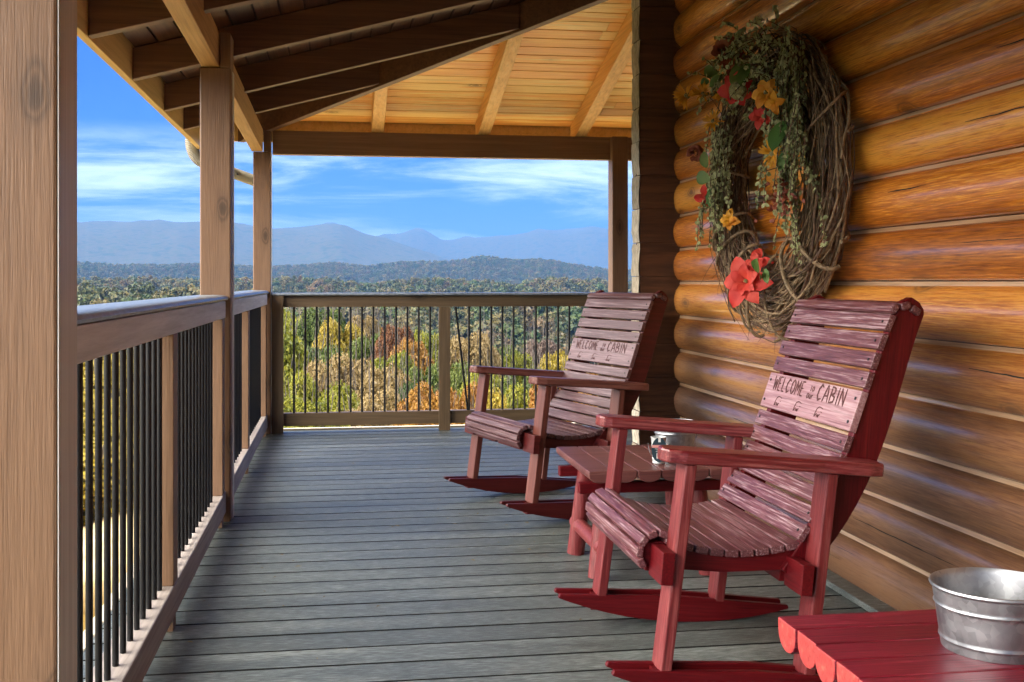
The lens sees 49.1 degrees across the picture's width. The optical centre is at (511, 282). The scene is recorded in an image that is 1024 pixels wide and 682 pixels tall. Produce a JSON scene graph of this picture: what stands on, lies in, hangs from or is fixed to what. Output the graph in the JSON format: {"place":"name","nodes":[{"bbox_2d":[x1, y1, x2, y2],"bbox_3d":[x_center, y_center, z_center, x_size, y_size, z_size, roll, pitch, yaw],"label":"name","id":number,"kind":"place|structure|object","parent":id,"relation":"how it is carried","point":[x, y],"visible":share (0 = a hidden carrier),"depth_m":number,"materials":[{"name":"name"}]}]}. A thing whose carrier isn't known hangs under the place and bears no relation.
{"place":"outdoors","nodes":[
{"label":"outdoors","id":0,"kind":"place"},
{"bbox_2d":[77,36,633,239],"label":"sky","id":1,"kind":"structure","parent":0,"point":[133,164],"materials":[{"name":"blue"}]},
{"bbox_2d":[77,219,635,631],"bbox_3d":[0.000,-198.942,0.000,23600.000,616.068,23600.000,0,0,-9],"label":"ground","id":2,"kind":"structure","parent":0,"point":[157,242],"depth_m":5686.24,"materials":[{"name":"blue"}]},
{"bbox_2d":[83,392,126,515],"bbox_3d":[-5.475,3.705,11.787,4.616,5.831,4.611,0,0,27],"label":"broadleaf tree","id":3,"kind":"object","parent":2,"relation":"on","point":[94,415],"visible":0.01,"depth_m":12.38,"materials":[{"name":"yellow plant"}]},
{"bbox_2d":[83,393,133,525],"bbox_3d":[-4.251,4.108,11.276,3.866,5.879,3.817,0,0,-4],"label":"broadleaf tree","id":4,"kind":"object","parent":2,"relation":"on","point":[103,466],"visible":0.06,"depth_m":10.26,"materials":[{"name":"yellow plant"}]},
{"bbox_2d":[83,349,133,425],"bbox_3d":[-6.575,6.336,17.839,4.237,11.505,4.184,0,0,25],"label":"broadleaf tree","id":5,"kind":"object","parent":2,"relation":"on","point":[111,381],"visible":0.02,"depth_m":16.87,"materials":[{"name":"yellow plant"}]},
{"bbox_2d":[284,307,309,332],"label":"broadleaf tree","id":6,"kind":"object","parent":2,"relation":"on","point":[289,317],"visible":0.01,"depth_m":60.95,"materials":[{"name":"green plant"}]},
{"bbox_2d":[284,307,310,390],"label":"broadleaf tree","id":7,"kind":"object","parent":2,"relation":"on","point":[288,355],"visible":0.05,"depth_m":29.04,"materials":[{"name":"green plant"}]},
{"bbox_2d":[284,353,325,405],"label":"broadleaf tree","id":8,"kind":"object","parent":2,"relation":"on","point":[310,390],"visible":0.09,"depth_m":23.30,"materials":[{"name":"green plant"}]},
{"bbox_2d":[290,321,324,368],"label":"broadleaf tree","id":9,"kind":"object","parent":2,"relation":"on","point":[312,356],"visible":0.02,"depth_m":39.47,"materials":[{"name":"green plant"}]},
{"bbox_2d":[284,379,350,427],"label":"broadleaf tree","id":10,"kind":"object","parent":2,"relation":"on","point":[310,407],"visible":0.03,"depth_m":17.48,"materials":[{"name":"green plant"}]},
{"bbox_2d":[291,281,345,363],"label":"broadleaf tree","id":11,"kind":"object","parent":2,"relation":"on","point":[310,323],"visible":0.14,"depth_m":56.21,"materials":[{"name":"green plant"}]},
{"bbox_2d":[301,346,345,395],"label":"broadleaf tree","id":12,"kind":"object","parent":2,"relation":"on","point":[312,371],"visible":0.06,"depth_m":25.46,"materials":[{"name":"brown plant"}]},
{"bbox_2d":[315,333,347,370],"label":"broadleaf tree","id":13,"kind":"object","parent":2,"relation":"on","point":[322,356],"visible":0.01,"depth_m":37.32,"materials":[{"name":"green plant"}]},
{"bbox_2d":[83,422,581,651],"bbox_3d":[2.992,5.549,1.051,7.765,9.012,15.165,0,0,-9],"label":"deck edge","id":14,"kind":"object","parent":2,"relation":"on","point":[363,427],"depth_m":8.04,"materials":[{"name":"grey wood"}]},
{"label":"deck joists","id":15,"kind":"structure","parent":14,"relation":"attached to","visible":0},
{"bbox_2d":[83,425,867,681],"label":"deck","id":16,"kind":"structure","parent":15,"relation":"on","point":[442,612],"depth_m":3.90,"materials":[{"name":"grey wood"}]},
{"bbox_2d":[0,0,76,681],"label":"porch post","id":17,"kind":"object","parent":16,"relation":"on","point":[38,340],"visible":1,"depth_m":1.89,"materials":[{"name":"beige paint"}]},
{"bbox_2d":[77,295,228,681],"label":"porch railing","id":18,"kind":"object","parent":16,"relation":"on","point":[177,344],"visible":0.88,"depth_m":3.04,"materials":[{"name":"paint"}]},
{"bbox_2d":[200,33,233,521],"bbox_3d":[-1.310,-0.021,4.982,0.134,2.149,0.143,0,0,-9],"label":"porch post","id":19,"kind":"object","parent":16,"relation":"on","point":[216,181],"visible":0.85,"depth_m":4.92,"materials":[{"name":"beige paint"}]},
{"bbox_2d":[234,290,268,493],"bbox_3d":[-1.558,0.555,6.400,0.169,0.998,2.729,0,0,-9],"label":"porch railing","id":20,"kind":"object","parent":16,"relation":"on","point":[250,367],"visible":0.72,"depth_m":6.20,"materials":[{"name":"paint"}]},
{"bbox_2d":[253,130,271,433],"bbox_3d":[-1.740,-0.001,7.821,0.122,2.109,0.130,0,0,-9],"label":"porch post","id":21,"kind":"object","parent":16,"relation":"on","point":[262,220],"visible":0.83,"depth_m":7.76,"materials":[{"name":"beige paint"}]},
{"bbox_2d":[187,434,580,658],"bbox_3d":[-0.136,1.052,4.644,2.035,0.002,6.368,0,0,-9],"label":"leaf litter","id":22,"kind":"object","parent":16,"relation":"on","point":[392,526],"visible":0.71,"depth_m":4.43,"materials":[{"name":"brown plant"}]},
{"bbox_2d":[271,292,609,433],"bbox_3d":[-0.489,0.565,8.037,2.417,0.979,0.164,0,0,-9],"label":"porch railing","id":23,"kind":"object","parent":16,"relation":"on","point":[444,416],"visible":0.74,"depth_m":7.96,"materials":[{"name":"paint"}]},
{"bbox_2d":[444,290,667,519],"bbox_3d":[0.213,0.531,5.325,0.782,1.047,0.794,5,-2,-24],"label":"rocking chair","id":24,"kind":"object","parent":16,"relation":"on","point":[542,432],"visible":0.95,"depth_m":5.25,"materials":[{"name":"red paint"}]},
{"bbox_2d":[608,136,627,398],"bbox_3d":[0.774,-0.001,8.179,0.118,2.109,0.130,0,0,-9],"label":"porch post","id":25,"kind":"object","parent":16,"relation":"on","point":[618,221],"visible":0.56,"depth_m":8.12,"materials":[{"name":"brown stained wood"}]},
{"bbox_2d":[556,445,721,578],"bbox_3d":[0.472,0.856,4.201,0.533,0.402,0.606,0,0,-9],"label":"log table","id":26,"kind":"object","parent":16,"relation":"on","point":[588,467],"visible":0.6,"depth_m":4.04,"materials":[{"name":"red paint"}]},
{"bbox_2d":[648,436,669,463],"bbox_3d":[0.528,0.607,4.049,0.078,0.096,0.066,0,0,-9],"label":"citronella pail","id":27,"kind":"object","parent":26,"relation":"on","point":[657,442],"visible":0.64,"depth_m":4.02,"materials":[{"name":"metal"}]},
{"bbox_2d":[653,418,697,446],"bbox_3d":[0.607,0.586,4.171,0.167,0.138,0.164,0,0,-9],"label":"metal pail","id":28,"kind":"object","parent":26,"relation":"on","point":[680,439],"visible":0.22,"depth_m":4.11,"materials":[{"name":"silver metal"}]},
{"bbox_2d":[554,295,923,681],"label":"rocking chair","id":29,"kind":"object","parent":16,"relation":"on","point":[665,546],"visible":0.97,"depth_m":2.97,"materials":[{"name":"red paint"}]},
{"bbox_2d":[778,609,1023,681],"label":"log table","id":30,"kind":"object","parent":16,"relation":"on","point":[897,646],"visible":0.81,"depth_m":2.01,"materials":[{"name":"red paint"}]},
{"bbox_2d":[929,567,1023,664],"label":"metal pail","id":31,"kind":"object","parent":30,"relation":"on","point":[980,613],"visible":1,"depth_m":1.95,"materials":[{"name":"silver metal"}]},
{"bbox_2d":[315,372,359,411],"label":"broadleaf tree","id":32,"kind":"object","parent":2,"relation":"on","point":[334,389],"visible":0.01,"depth_m":19.72,"materials":[{"name":"green plant"}]},
{"bbox_2d":[311,307,366,356],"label":"broadleaf tree","id":33,"kind":"object","parent":2,"relation":"on","point":[333,326],"visible":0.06,"depth_m":50.94,"materials":[{"name":"yellow plant"}]},
{"bbox_2d":[320,339,383,392],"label":"broadleaf tree","id":34,"kind":"object","parent":2,"relation":"on","point":[356,364],"visible":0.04,"depth_m":26.30,"materials":[{"name":"brown plant"}]},
{"bbox_2d":[77,255,635,364],"bbox_3d":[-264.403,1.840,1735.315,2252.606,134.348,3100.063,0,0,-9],"label":"forest","id":35,"kind":"object","parent":2,"relation":"on","point":[101,285],"visible":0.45,"depth_m":934.08,"materials":[{"name":"green plant"}]},
{"bbox_2d":[345,307,380,355],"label":"broadleaf tree","id":36,"kind":"object","parent":2,"relation":"on","point":[367,326],"visible":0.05,"depth_m":68.95,"materials":[{"name":"brown plant"}]},
{"bbox_2d":[346,323,383,364],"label":"broadleaf tree","id":37,"kind":"object","parent":2,"relation":"on","point":[356,347],"visible":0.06,"depth_m":49.10,"materials":[{"name":"green plant"}]},
{"bbox_2d":[342,368,410,426],"bbox_3d":[-2.202,6.672,18.892,1.977,10.457,1.953,0,0,16],"label":"broadleaf tree","id":38,"kind":"object","parent":2,"relation":"on","point":[379,403],"visible":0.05,"depth_m":18.87,"materials":[{"name":"plant"}]},
{"bbox_2d":[352,344,413,408],"bbox_3d":[-2.835,8.730,24.826,2.426,14.917,2.190,0,0,-10],"label":"broadleaf tree","id":39,"kind":"object","parent":2,"relation":"on","point":[378,379],"visible":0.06,"depth_m":24.58,"materials":[{"name":"brown plant"}]},
{"bbox_2d":[366,329,416,376],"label":"broadleaf tree","id":40,"kind":"object","parent":2,"relation":"on","point":[400,359],"visible":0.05,"depth_m":35.54,"materials":[{"name":"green plant"}]},
{"bbox_2d":[369,307,415,363],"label":"broadleaf tree","id":41,"kind":"object","parent":2,"relation":"on","point":[390,335],"visible":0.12,"depth_m":45.18,"materials":[{"name":"brown plant"}]},
{"bbox_2d":[379,368,435,401],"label":"broadleaf tree","id":42,"kind":"object","parent":2,"relation":"on","point":[409,388],"visible":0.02,"depth_m":20.79,"materials":[{"name":"green plant"}]},
{"bbox_2d":[389,317,433,383],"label":"broadleaf tree","id":43,"kind":"object","parent":2,"relation":"on","point":[424,359],"visible":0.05,"depth_m":43.29,"materials":[{"name":"brown plant"}]},
{"bbox_2d":[402,339,453,393],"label":"broadleaf tree","id":44,"kind":"object","parent":2,"relation":"on","point":[434,375],"visible":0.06,"depth_m":34.51,"materials":[{"name":"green plant"}]},
{"bbox_2d":[392,364,464,425],"bbox_3d":[-1.317,5.421,18.003,1.498,8.200,1.516,0,0,35],"label":"broadleaf tree","id":45,"kind":"object","parent":2,"relation":"on","point":[424,400],"visible":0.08,"depth_m":17.81,"materials":[{"name":"orange plant"}]},
{"bbox_2d":[410,312,451,362],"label":"broadleaf tree","id":46,"kind":"object","parent":2,"relation":"on","point":[435,349],"visible":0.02,"depth_m":51.35,"materials":[{"name":"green plant"}]},
{"bbox_2d":[450,349,476,394],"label":"broadleaf tree","id":47,"kind":"object","parent":2,"relation":"on","point":[456,379],"visible":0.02,"depth_m":33.67,"materials":[{"name":"green plant"}]},
{"bbox_2d":[435,358,493,423],"bbox_3d":[-0.884,7.839,20.920,1.820,12.861,1.843,0,0,26],"label":"broadleaf tree","id":48,"kind":"object","parent":2,"relation":"on","point":[473,394],"visible":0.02,"depth_m":20.73,"materials":[{"name":"orange plant"}]},
{"bbox_2d":[450,317,503,378],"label":"broadleaf tree","id":49,"kind":"object","parent":2,"relation":"on","point":[474,350],"visible":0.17,"depth_m":47.33,"materials":[{"name":"yellow plant"}]},
{"bbox_2d":[457,356,508,405],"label":"broadleaf tree","id":50,"kind":"object","parent":2,"relation":"on","point":[497,381],"depth_m":29.66,"materials":[{"name":"yellow plant"}]},
{"bbox_2d":[464,376,510,423],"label":"broadleaf tree","id":51,"kind":"object","parent":2,"relation":"on","point":[496,396],"visible":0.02,"depth_m":18.84,"materials":[{"name":"yellow plant"}]},
{"bbox_2d":[483,324,516,360],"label":"broadleaf tree","id":52,"kind":"object","parent":2,"relation":"on","point":[510,349],"visible":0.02,"depth_m":51.77,"materials":[{"name":"green plant"}]},
{"bbox_2d":[498,362,534,408],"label":"broadleaf tree","id":53,"kind":"object","parent":2,"relation":"on","point":[519,401],"visible":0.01,"depth_m":20.71,"materials":[{"name":"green plant"}]},
{"bbox_2d":[503,338,537,385],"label":"broadleaf tree","id":54,"kind":"object","parent":2,"relation":"on","point":[519,361],"visible":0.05,"depth_m":49.38,"materials":[{"name":"green plant"}]},
{"bbox_2d":[498,350,551,398],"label":"broadleaf tree","id":55,"kind":"object","parent":2,"relation":"on","point":[511,382],"visible":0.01,"depth_m":29.80,"materials":[{"name":"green plant"}]},
{"bbox_2d":[522,316,562,367],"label":"broadleaf tree","id":56,"kind":"object","parent":2,"relation":"on","point":[541,346],"visible":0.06,"depth_m":59.51,"materials":[{"name":"brown plant"}]},
{"bbox_2d":[532,328,572,370],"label":"broadleaf tree","id":57,"kind":"object","parent":2,"relation":"on","point":[552,363],"visible":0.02,"depth_m":33.98,"materials":[{"name":"yellow plant"}]},
{"bbox_2d":[523,351,592,421],"bbox_3d":[0.778,6.190,18.993,1.844,10.102,1.665,0,0,-13],"label":"broadleaf tree","id":58,"kind":"object","parent":2,"relation":"on","point":[532,399],"visible":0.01,"depth_m":18.70,"materials":[{"name":"orange plant"}]},
{"bbox_2d":[561,359,597,406],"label":"broadleaf tree","id":59,"kind":"object","parent":2,"relation":"on","point":[587,373],"visible":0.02,"depth_m":23.50,"materials":[{"name":"yellow plant"}]},
{"bbox_2d":[631,0,1023,611],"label":"log cabin","id":60,"kind":"object","parent":2,"relation":"on","point":[935,226],"visible":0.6,"depth_m":3.52,"materials":[{"name":"brown wood"}]},
{"bbox_2d":[77,0,633,160],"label":"porch roof","id":61,"kind":"structure","parent":60,"relation":"attached to","point":[517,79],"depth_m":6.94,"materials":[{"name":"brown wood"}]},
{"bbox_2d":[185,138,252,185],"bbox_3d":[-2.025,0.741,7.969,0.587,3.631,0.189,0,0,-9],"label":"downspout","id":62,"kind":"object","parent":61,"relation":"attached to","point":[193,152],"visible":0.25,"depth_m":7.93,"materials":[{"name":"paint"}]},
{"bbox_2d":[672,5,854,342],"bbox_3d":[0.914,-0.370,4.338,0.330,1.270,1.485,0,0,-9],"label":"vine wreath","id":63,"kind":"object","parent":60,"relation":"attached to","point":[769,86],"visible":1,"depth_m":4.05,"materials":[{"name":"brown plant"}]}
]}

